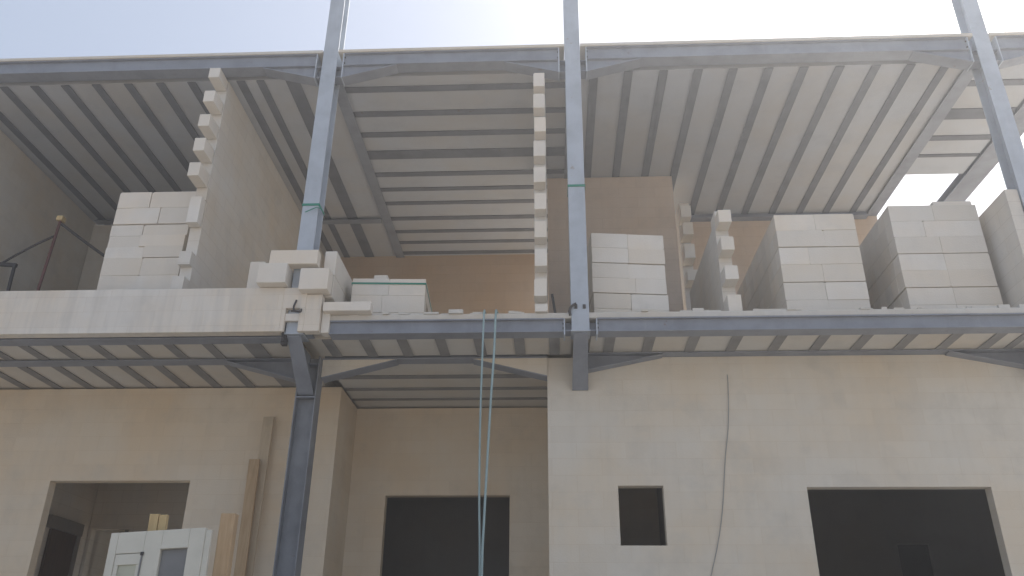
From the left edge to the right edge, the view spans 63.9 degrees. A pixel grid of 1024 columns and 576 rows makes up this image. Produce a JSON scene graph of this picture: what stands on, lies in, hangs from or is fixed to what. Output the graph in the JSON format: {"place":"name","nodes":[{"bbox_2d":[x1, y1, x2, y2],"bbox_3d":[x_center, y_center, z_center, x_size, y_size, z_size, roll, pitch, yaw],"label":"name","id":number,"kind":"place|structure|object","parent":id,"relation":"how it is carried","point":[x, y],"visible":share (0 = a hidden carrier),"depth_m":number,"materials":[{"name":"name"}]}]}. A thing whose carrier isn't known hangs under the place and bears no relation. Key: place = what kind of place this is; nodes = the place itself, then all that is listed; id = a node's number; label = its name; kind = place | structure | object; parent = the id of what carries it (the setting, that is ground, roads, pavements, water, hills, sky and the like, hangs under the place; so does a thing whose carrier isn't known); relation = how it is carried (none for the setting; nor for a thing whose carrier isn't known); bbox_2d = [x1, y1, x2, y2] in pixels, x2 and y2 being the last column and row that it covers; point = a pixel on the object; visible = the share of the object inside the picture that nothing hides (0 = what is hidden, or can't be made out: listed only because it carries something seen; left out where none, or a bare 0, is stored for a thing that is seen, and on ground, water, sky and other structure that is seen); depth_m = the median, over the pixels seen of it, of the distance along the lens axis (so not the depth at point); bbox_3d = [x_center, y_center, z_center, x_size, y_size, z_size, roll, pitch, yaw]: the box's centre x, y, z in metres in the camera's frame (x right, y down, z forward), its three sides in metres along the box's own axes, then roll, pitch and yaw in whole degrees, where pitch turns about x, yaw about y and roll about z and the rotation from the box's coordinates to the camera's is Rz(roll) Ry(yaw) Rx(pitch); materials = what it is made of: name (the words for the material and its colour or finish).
{"place":"outdoors","nodes":[
{"label":"outdoors","id":0,"kind":"place"},
{"bbox_2d":[97,258,179,289],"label":"block pack","id":1,"kind":"object","parent":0,"point":[135,273],"visible":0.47,"depth_m":10.86,"materials":[{"name":"white concrete"}]},
{"bbox_2d":[104,224,190,258],"bbox_3d":[-4.925,-0.449,11.490,1.077,0.517,0.916,-1,-25,3],"label":"block pack","id":2,"kind":"object","parent":1,"relation":"on","point":[148,241],"visible":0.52,"depth_m":11.09,"materials":[{"name":"white concrete"}]},
{"bbox_2d":[113,191,195,225],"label":"block pack","id":3,"kind":"object","parent":2,"relation":"on","point":[151,208],"visible":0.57,"depth_m":11.32,"materials":[{"name":"white concrete"}]},
{"bbox_2d":[269,250,320,268],"bbox_3d":[-2.690,-0.354,10.189,0.600,0.195,0.145,-1,-25,3],"label":"block","id":4,"kind":"object","parent":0,"point":[296,259],"depth_m":10.13,"materials":[{"name":"white concrete"}]},
{"bbox_2d":[324,251,352,301],"bbox_3d":[-2.250,-0.079,10.754,0.150,0.340,1.080,-1,-25,3],"label":"block","id":5,"kind":"object","parent":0,"point":[333,262],"depth_m":10.43,"materials":[{"name":"white concrete"}]},
{"bbox_2d":[0,0,1023,219],"label":"sky","id":6,"kind":"structure","parent":0,"point":[28,28],"materials":[{"name":"white"}]},
{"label":"pavement","id":7,"kind":"structure","parent":0,"visible":0},
{"bbox_2d":[34,483,124,575],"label":"block wall","id":8,"kind":"structure","parent":7,"relation":"on","point":[74,502],"depth_m":13.35,"materials":[{"name":"beige concrete"}]},
{"bbox_2d":[38,515,84,575],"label":"door","id":9,"kind":"structure","parent":8,"relation":"attached to","point":[61,547],"depth_m":12.69,"materials":[{"name":"paint"}]},
{"bbox_2d":[79,483,189,575],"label":"block wall","id":10,"kind":"structure","parent":7,"relation":"on","point":[131,507],"depth_m":13.66,"materials":[{"name":"grey concrete"}]},
{"bbox_2d":[147,514,168,530],"bbox_3d":[-3.368,3.263,7.387,0.195,2.388,0.140,-1,-25,3],"label":"timber post","id":11,"kind":"object","parent":7,"relation":"on","point":[158,522],"visible":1,"depth_m":7.81,"materials":[{"name":"beige wood"}]},
{"bbox_2d":[103,528,212,575],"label":"door leaf","id":12,"kind":"object","parent":7,"relation":"on","point":[180,552],"visible":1,"depth_m":7.37,"materials":[{"name":"white paint"}]},
{"bbox_2d":[0,387,343,575],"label":"block wall","id":13,"kind":"structure","parent":7,"relation":"on","point":[204,443],"depth_m":11.32,"materials":[{"name":"beige concrete"}]},
{"bbox_2d":[212,513,238,575],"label":"timber post","id":14,"kind":"object","parent":7,"relation":"on","point":[224,552],"visible":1,"depth_m":7.38,"materials":[{"name":"brown wood"}]},
{"bbox_2d":[234,459,259,575],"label":"timber plank","id":15,"kind":"object","parent":7,"relation":"on","point":[246,521],"visible":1,"depth_m":10.62,"materials":[{"name":"brown wood"}]},
{"bbox_2d":[246,417,273,575],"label":"timber plank","id":16,"kind":"object","parent":7,"relation":"on","point":[265,440],"visible":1,"depth_m":10.91,"materials":[{"name":"brown wood"}]},
{"bbox_2d":[272,356,322,575],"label":"steel column","id":17,"kind":"structure","parent":7,"relation":"on","point":[293,516],"depth_m":9.89,"materials":[{"name":"grey metal"}]},
{"bbox_2d":[0,348,305,382],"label":"steel beam","id":18,"kind":"structure","parent":17,"relation":"attached to","point":[280,368],"depth_m":10.69,"materials":[{"name":"grey metal"}]},
{"bbox_2d":[0,343,335,389],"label":"floor deck","id":19,"kind":"structure","parent":18,"relation":"on","point":[135,377],"depth_m":11.10,"materials":[{"name":"metal"}]},
{"bbox_2d":[0,322,288,345],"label":"steel beam","id":20,"kind":"structure","parent":19,"relation":"attached to","point":[140,340],"depth_m":10.08,"materials":[{"name":"grey metal"}]},
{"bbox_2d":[287,335,313,394],"bbox_3d":[-2.603,0.955,10.081,0.200,0.517,0.720,-1,-25,3],"label":"cantilever bracket","id":21,"kind":"object","parent":17,"relation":"attached to","point":[300,357],"visible":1,"depth_m":10.09,"materials":[{"name":"grey metal"}]},
{"bbox_2d":[281,0,349,341],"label":"steel column","id":22,"kind":"structure","parent":21,"relation":"on","point":[329,80],"depth_m":11.15,"materials":[{"name":"grey metal"}]},
{"bbox_2d":[0,54,321,86],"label":"steel beam","id":23,"kind":"structure","parent":22,"relation":"attached to","point":[300,68],"depth_m":11.81,"materials":[{"name":"grey metal"}]},
{"bbox_2d":[0,50,395,257],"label":"roof deck","id":24,"kind":"structure","parent":23,"relation":"on","point":[92,150],"depth_m":13.23,"materials":[{"name":"metal"}]},
{"bbox_2d":[94,219,113,224],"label":"steel beam","id":25,"kind":"structure","parent":24,"relation":"attached to","point":[104,222],"depth_m":15.60,"materials":[{"name":"grey metal"}]},
{"bbox_2d":[322,218,381,223],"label":"steel beam","id":26,"kind":"structure","parent":24,"relation":"attached to","point":[357,221],"depth_m":15.52,"materials":[{"name":"grey metal"}]},
{"bbox_2d":[302,203,323,214],"bbox_3d":[-2.572,-0.980,10.694,0.283,0.152,0.291,-1,-25,3],"label":"strap","id":27,"kind":"object","parent":22,"relation":"attached to","point":[311,204],"visible":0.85,"depth_m":10.62,"materials":[{"name":"green plastic"}]},
{"bbox_2d":[338,85,403,257],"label":"steel beam","id":28,"kind":"structure","parent":22,"relation":"attached to","point":[352,126],"depth_m":13.90,"materials":[{"name":"grey metal"}]},
{"bbox_2d":[321,354,546,382],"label":"steel beam","id":29,"kind":"structure","parent":17,"relation":"attached to","point":[534,366],"depth_m":10.53,"materials":[{"name":"grey metal"}]},
{"bbox_2d":[309,334,570,356],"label":"floor deck","id":30,"kind":"structure","parent":29,"relation":"on","point":[325,346],"depth_m":10.23,"materials":[{"name":"metal"}]},
{"bbox_2d":[326,391,356,575],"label":"block wall","id":31,"kind":"structure","parent":7,"relation":"on","point":[335,557],"depth_m":11.56,"materials":[{"name":"beige concrete"}]},
{"bbox_2d":[382,497,509,575],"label":"doorway","id":32,"kind":"structure","parent":7,"relation":"on","point":[432,536],"depth_m":14.39,"materials":[{"name":"paint"}]},
{"bbox_2d":[342,408,660,575],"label":"block wall","id":33,"kind":"structure","parent":7,"relation":"on","point":[414,452],"depth_m":12.03,"materials":[{"name":"beige concrete"}]},
{"bbox_2d":[339,354,547,408],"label":"floor deck","id":34,"kind":"structure","parent":33,"relation":"on","point":[428,386],"depth_m":11.68,"materials":[{"name":"metal"}]},
{"bbox_2d":[657,488,665,545],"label":"block wall","id":35,"kind":"structure","parent":7,"relation":"on","point":[661,518],"depth_m":11.34,"materials":[{"name":"paint"}]},
{"bbox_2d":[547,355,1023,575],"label":"block wall","id":36,"kind":"structure","parent":7,"relation":"on","point":[799,426],"depth_m":9.84,"materials":[{"name":"beige concrete"}]},
{"bbox_2d":[572,332,587,390],"bbox_3d":[0.836,0.902,9.987,0.200,0.447,0.830,-1,-25,3],"label":"cantilever bracket","id":37,"kind":"object","parent":36,"relation":"attached to","point":[580,364],"visible":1,"depth_m":9.97,"materials":[{"name":"grey metal"}]},
{"bbox_2d":[559,0,595,338],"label":"steel column","id":38,"kind":"structure","parent":37,"relation":"on","point":[572,70],"depth_m":10.66,"materials":[{"name":"grey metal"}]},
{"bbox_2d":[329,318,564,340],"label":"steel beam","id":39,"kind":"structure","parent":38,"relation":"attached to","point":[441,329],"depth_m":9.84,"materials":[{"name":"grey metal"}]},
{"bbox_2d":[341,47,559,86],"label":"steel beam","id":40,"kind":"structure","parent":38,"relation":"attached to","point":[358,67],"depth_m":11.61,"materials":[{"name":"grey metal"}]},
{"bbox_2d":[339,44,565,255],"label":"roof deck","id":41,"kind":"structure","parent":40,"relation":"on","point":[451,155],"depth_m":13.50,"materials":[{"name":"metal"}]},
{"bbox_2d":[564,111,566,178],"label":"steel beam","id":42,"kind":"structure","parent":38,"relation":"attached to","point":[565,170],"depth_m":13.56,"materials":[{"name":"grey metal"}]},
{"bbox_2d":[568,302,576,315],"bbox_3d":[0.722,0.249,9.793,0.104,0.175,0.036,5,-26,-8],"label":"lifting lug","id":43,"kind":"object","parent":38,"relation":"attached to","point":[570,307],"visible":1,"depth_m":9.78,"materials":[{"name":"metal"}]},
{"bbox_2d":[567,184,584,196],"bbox_3d":[0.834,-1.265,10.671,0.226,0.032,0.258,-1,-25,3],"label":"strap","id":44,"kind":"object","parent":38,"relation":"attached to","point":[576,185],"visible":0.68,"depth_m":10.55,"materials":[{"name":"green plastic"}]},
{"bbox_2d":[585,36,974,80],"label":"steel beam","id":45,"kind":"structure","parent":38,"relation":"attached to","point":[948,52],"depth_m":11.41,"materials":[{"name":"grey metal"}]},
{"bbox_2d":[580,33,972,214],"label":"roof deck","id":46,"kind":"structure","parent":45,"relation":"on","point":[825,137],"depth_m":12.85,"materials":[{"name":"metal"}]},
{"bbox_2d":[690,212,868,221],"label":"steel beam","id":47,"kind":"structure","parent":46,"relation":"attached to","point":[747,217],"depth_m":15.21,"materials":[{"name":"grey metal"}]},
{"bbox_2d":[595,313,1023,340],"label":"steel beam","id":48,"kind":"structure","parent":38,"relation":"attached to","point":[888,324],"depth_m":9.64,"materials":[{"name":"grey metal"}]},
{"bbox_2d":[711,375,728,575],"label":"cable","id":49,"kind":"object","parent":36,"relation":"attached to","point":[724,476],"visible":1,"depth_m":9.73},
{"bbox_2d":[588,343,1023,372],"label":"steel beam","id":50,"kind":"structure","parent":36,"relation":"attached to","point":[601,361],"depth_m":10.26,"materials":[{"name":"grey metal"}]},
{"bbox_2d":[589,333,1023,352],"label":"floor deck","id":51,"kind":"structure","parent":36,"relation":"on","point":[818,342],"depth_m":10.01,"materials":[{"name":"metal"}]},
{"bbox_2d":[303,308,1023,408],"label":"floor slab","id":52,"kind":"structure","parent":51,"relation":"on","point":[311,348],"depth_m":9.77,"materials":[{"name":"concrete"}]},
{"bbox_2d":[0,262,17,290],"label":"trestle","id":53,"kind":"object","parent":52,"relation":"on","point":[14,266],"visible":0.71,"depth_m":11.92,"materials":[{"name":"metal"}]},
{"bbox_2d":[0,130,95,290],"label":"block wall","id":54,"kind":"structure","parent":52,"relation":"on","point":[35,200],"depth_m":13.91,"materials":[{"name":"beige concrete"}]},
{"bbox_2d":[2,216,104,290],"bbox_3d":[-6.611,0.005,11.934,1.918,2.209,0.340,7,-26,-14],"label":"prop tripod","id":55,"kind":"object","parent":52,"relation":"on","point":[61,220],"visible":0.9,"depth_m":12.10,"materials":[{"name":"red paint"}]},
{"bbox_2d":[77,225,113,289],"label":"block wall","id":56,"kind":"structure","parent":52,"relation":"on","point":[93,263],"depth_m":15.37,"materials":[{"name":"beige concrete"}]},
{"bbox_2d":[0,287,332,337],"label":"parapet wall","id":57,"kind":"structure","parent":52,"relation":"on","point":[152,313],"depth_m":9.98,"materials":[{"name":"white concrete"}]},
{"bbox_2d":[246,262,265,287],"bbox_3d":[-3.224,-0.065,10.476,0.200,0.460,0.300,-1,-25,3],"label":"block","id":58,"kind":"object","parent":57,"relation":"on","point":[252,276],"depth_m":10.36,"materials":[{"name":"white concrete"}]},
{"bbox_2d":[256,263,293,287],"bbox_3d":[-2.919,-0.113,10.156,0.360,0.267,0.350,-1,-25,3],"label":"block","id":59,"kind":"object","parent":57,"relation":"on","point":[274,275],"depth_m":10.01,"materials":[{"name":"white concrete"}]},
{"bbox_2d":[280,332,287,345],"bbox_3d":[-2.743,0.607,9.860,0.060,0.145,0.149,-1,-25,3],"label":"clamp","id":60,"kind":"object","parent":57,"relation":"attached to","point":[284,340],"visible":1,"depth_m":9.83,"materials":[{"name":"metal"}]},
{"bbox_2d":[293,300,301,312],"bbox_3d":[-2.581,0.214,9.880,0.133,0.191,0.054,-14,-29,28],"label":"hook","id":61,"kind":"object","parent":57,"relation":"attached to","point":[294,310],"visible":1,"depth_m":9.85,"materials":[{"name":"metal"}]},
{"bbox_2d":[298,268,332,294],"bbox_3d":[-2.397,-0.076,10.023,0.355,0.285,0.190,-1,-25,3],"label":"block","id":62,"kind":"object","parent":57,"relation":"on","point":[312,281],"depth_m":9.94,"materials":[{"name":"white concrete"}]},
{"bbox_2d":[323,276,347,301],"bbox_3d":[-2.253,0.212,10.615,0.150,0.296,1.080,-1,-25,3],"label":"block","id":63,"kind":"object","parent":57,"relation":"on","point":[337,294],"depth_m":10.22,"materials":[{"name":"white concrete"}]},
{"bbox_2d":[170,68,324,313],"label":"block wall","id":64,"kind":"structure","parent":52,"relation":"on","point":[243,213],"depth_m":11.96,"materials":[{"name":"beige concrete"}]},
{"bbox_2d":[323,301,372,314],"bbox_3d":[-1.984,0.246,9.931,0.580,0.120,0.140,-1,-25,3],"label":"block","id":65,"kind":"object","parent":52,"relation":"on","point":[344,308],"depth_m":9.87,"materials":[{"name":"white concrete"}]},
{"bbox_2d":[351,279,431,314],"bbox_3d":[-1.603,0.418,10.994,0.970,0.719,1.016,0,-25,0],"label":"block pack","id":66,"kind":"object","parent":52,"relation":"on","point":[396,296],"visible":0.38,"depth_m":10.60,"materials":[{"name":"white concrete"}]},
{"bbox_2d":[374,275,388,278],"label":"block","id":67,"kind":"object","parent":66,"relation":"on","point":[381,277],"depth_m":10.76,"materials":[{"name":"white concrete"}]},
{"bbox_2d":[340,254,548,313],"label":"block wall","id":68,"kind":"structure","parent":52,"relation":"on","point":[489,284],"depth_m":16.63,"materials":[{"name":"beige concrete"}]},
{"bbox_2d":[478,309,485,575],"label":"hose","id":69,"kind":"object","parent":52,"relation":"hanging from","point":[479,470],"visible":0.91,"depth_m":9.04,"materials":[{"name":"grey rubber"}]},
{"bbox_2d":[481,309,497,575],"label":"hose","id":70,"kind":"object","parent":52,"relation":"hanging from","point":[487,454],"visible":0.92,"depth_m":9.03,"materials":[{"name":"grey rubber"}]},
{"bbox_2d":[533,73,547,312],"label":"block wall","id":71,"kind":"structure","parent":52,"relation":"on","point":[540,238],"depth_m":10.60,"materials":[{"name":"white concrete"}]},
{"bbox_2d":[551,294,555,312],"bbox_3d":[0.523,0.234,10.172,0.040,0.391,0.148,10,-27,-19],"label":"steel rod","id":72,"kind":"object","parent":52,"relation":"on","point":[553,302],"visible":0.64,"depth_m":10.19,"materials":[{"name":"grey metal"}]},
{"bbox_2d":[547,176,683,312],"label":"block wall","id":73,"kind":"structure","parent":52,"relation":"on","point":[632,205],"depth_m":13.80,"materials":[{"name":"beige concrete"}]},
{"bbox_2d":[589,293,668,312],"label":"block pack","id":74,"kind":"object","parent":52,"relation":"on","point":[600,302],"visible":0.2,"depth_m":10.37,"materials":[{"name":"white concrete"}]},
{"bbox_2d":[588,263,666,305],"bbox_3d":[1.475,0.090,10.966,0.956,0.417,1.000,2,-25,-3],"label":"block pack","id":75,"kind":"object","parent":74,"relation":"on","point":[612,278],"visible":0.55,"depth_m":10.52,"materials":[{"name":"white concrete"}]},
{"bbox_2d":[587,233,664,272],"bbox_3d":[1.485,-0.303,11.153,0.956,0.427,1.002,2,-25,-3],"label":"block pack","id":76,"kind":"object","parent":75,"relation":"on","point":[625,249],"visible":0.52,"depth_m":10.70,"materials":[{"name":"white concrete"}]},
{"bbox_2d":[675,203,696,309],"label":"block wall","id":77,"kind":"structure","parent":52,"relation":"on","point":[685,234],"depth_m":13.52,"materials":[{"name":"white concrete"}]},
{"bbox_2d":[358,304,1023,314],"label":"rubble","id":78,"kind":"object","parent":52,"relation":"on","point":[455,311],"visible":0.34,"depth_m":9.77,"materials":[{"name":"concrete"}]},
{"bbox_2d":[690,210,742,310],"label":"block wall","id":79,"kind":"structure","parent":52,"relation":"on","point":[716,279],"depth_m":10.58,"materials":[{"name":"white concrete"}]},
{"bbox_2d":[691,216,876,294],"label":"block wall","id":80,"kind":"structure","parent":52,"relation":"on","point":[747,236],"depth_m":15.13,"materials":[{"name":"beige concrete"}]},
{"bbox_2d":[769,282,870,309],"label":"block pack","id":81,"kind":"object","parent":52,"relation":"on","point":[832,296],"visible":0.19,"depth_m":10.29,"materials":[{"name":"white concrete"}]},
{"bbox_2d":[746,247,865,310],"bbox_3d":[4.010,0.209,11.554,1.032,0.487,2.399,-1,-25,3],"label":"block pack","id":82,"kind":"object","parent":81,"relation":"on","point":[816,264],"visible":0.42,"depth_m":10.50,"materials":[{"name":"white concrete"}]},
{"bbox_2d":[737,214,858,310],"bbox_3d":[4.014,-0.239,11.763,1.031,0.477,2.402,-1,-25,3],"label":"block pack","id":83,"kind":"object","parent":82,"relation":"on","point":[810,231],"visible":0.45,"depth_m":10.73,"materials":[{"name":"white concrete"}]},
{"bbox_2d":[888,287,1002,308],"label":"block pack","id":84,"kind":"object","parent":52,"relation":"on","point":[929,298],"visible":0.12,"depth_m":10.19,"materials":[{"name":"white concrete"}]},
{"bbox_2d":[868,253,997,308],"bbox_3d":[5.546,0.286,11.430,1.132,0.467,2.401,-1,-25,3],"label":"block pack","id":85,"kind":"object","parent":84,"relation":"on","point":[899,276],"visible":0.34,"depth_m":10.38,"materials":[{"name":"white concrete"}]},
{"bbox_2d":[859,205,987,290],"bbox_3d":[5.551,-0.252,11.694,1.132,0.707,2.403,-1,-25,3],"label":"block pack","id":86,"kind":"object","parent":85,"relation":"on","point":[894,232],"visible":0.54,"depth_m":10.66,"materials":[{"name":"white concrete"}]},
{"bbox_2d":[930,201,971,204],"bbox_3d":[5.793,-1.066,10.893,0.500,0.068,0.220,-1,-25,3],"label":"block","id":87,"kind":"object","parent":86,"relation":"on","point":[953,203],"depth_m":10.80,"materials":[{"name":"white concrete"}]},
{"bbox_2d":[951,0,1023,210],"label":"steel column","id":88,"kind":"structure","parent":52,"relation":"on","point":[1003,128],"depth_m":10.95,"materials":[{"name":"grey metal"}]},
{"bbox_2d":[867,70,972,215],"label":"steel beam","id":89,"kind":"structure","parent":88,"relation":"attached to","point":[957,89],"depth_m":13.03,"materials":[{"name":"grey metal"}]},
{"bbox_2d":[991,35,1023,68],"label":"steel beam","id":90,"kind":"structure","parent":88,"relation":"attached to","point":[1010,50],"depth_m":11.22,"materials":[{"name":"grey metal"}]},
{"bbox_2d":[906,32,1023,174],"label":"roof deck","id":91,"kind":"structure","parent":90,"relation":"on","point":[959,140],"depth_m":12.95,"materials":[{"name":"metal"}]},
{"bbox_2d":[936,99,1023,201],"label":"steel beam","id":92,"kind":"structure","parent":91,"relation":"attached to","point":[966,183],"depth_m":13.91,"materials":[{"name":"grey metal"}]},
{"bbox_2d":[979,189,1023,307],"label":"block wall","id":93,"kind":"structure","parent":52,"relation":"on","point":[1001,218],"depth_m":10.24,"materials":[{"name":"white concrete"}]},
{"bbox_2d":[807,489,1004,575],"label":"window opening","id":94,"kind":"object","parent":7,"relation":"on","point":[861,532],"depth_m":14.08,"materials":[{"name":"paint"}]},
{"bbox_2d":[897,545,933,575],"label":"door","id":95,"kind":"structure","parent":94,"relation":"attached to","point":[915,560],"depth_m":13.92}
]}

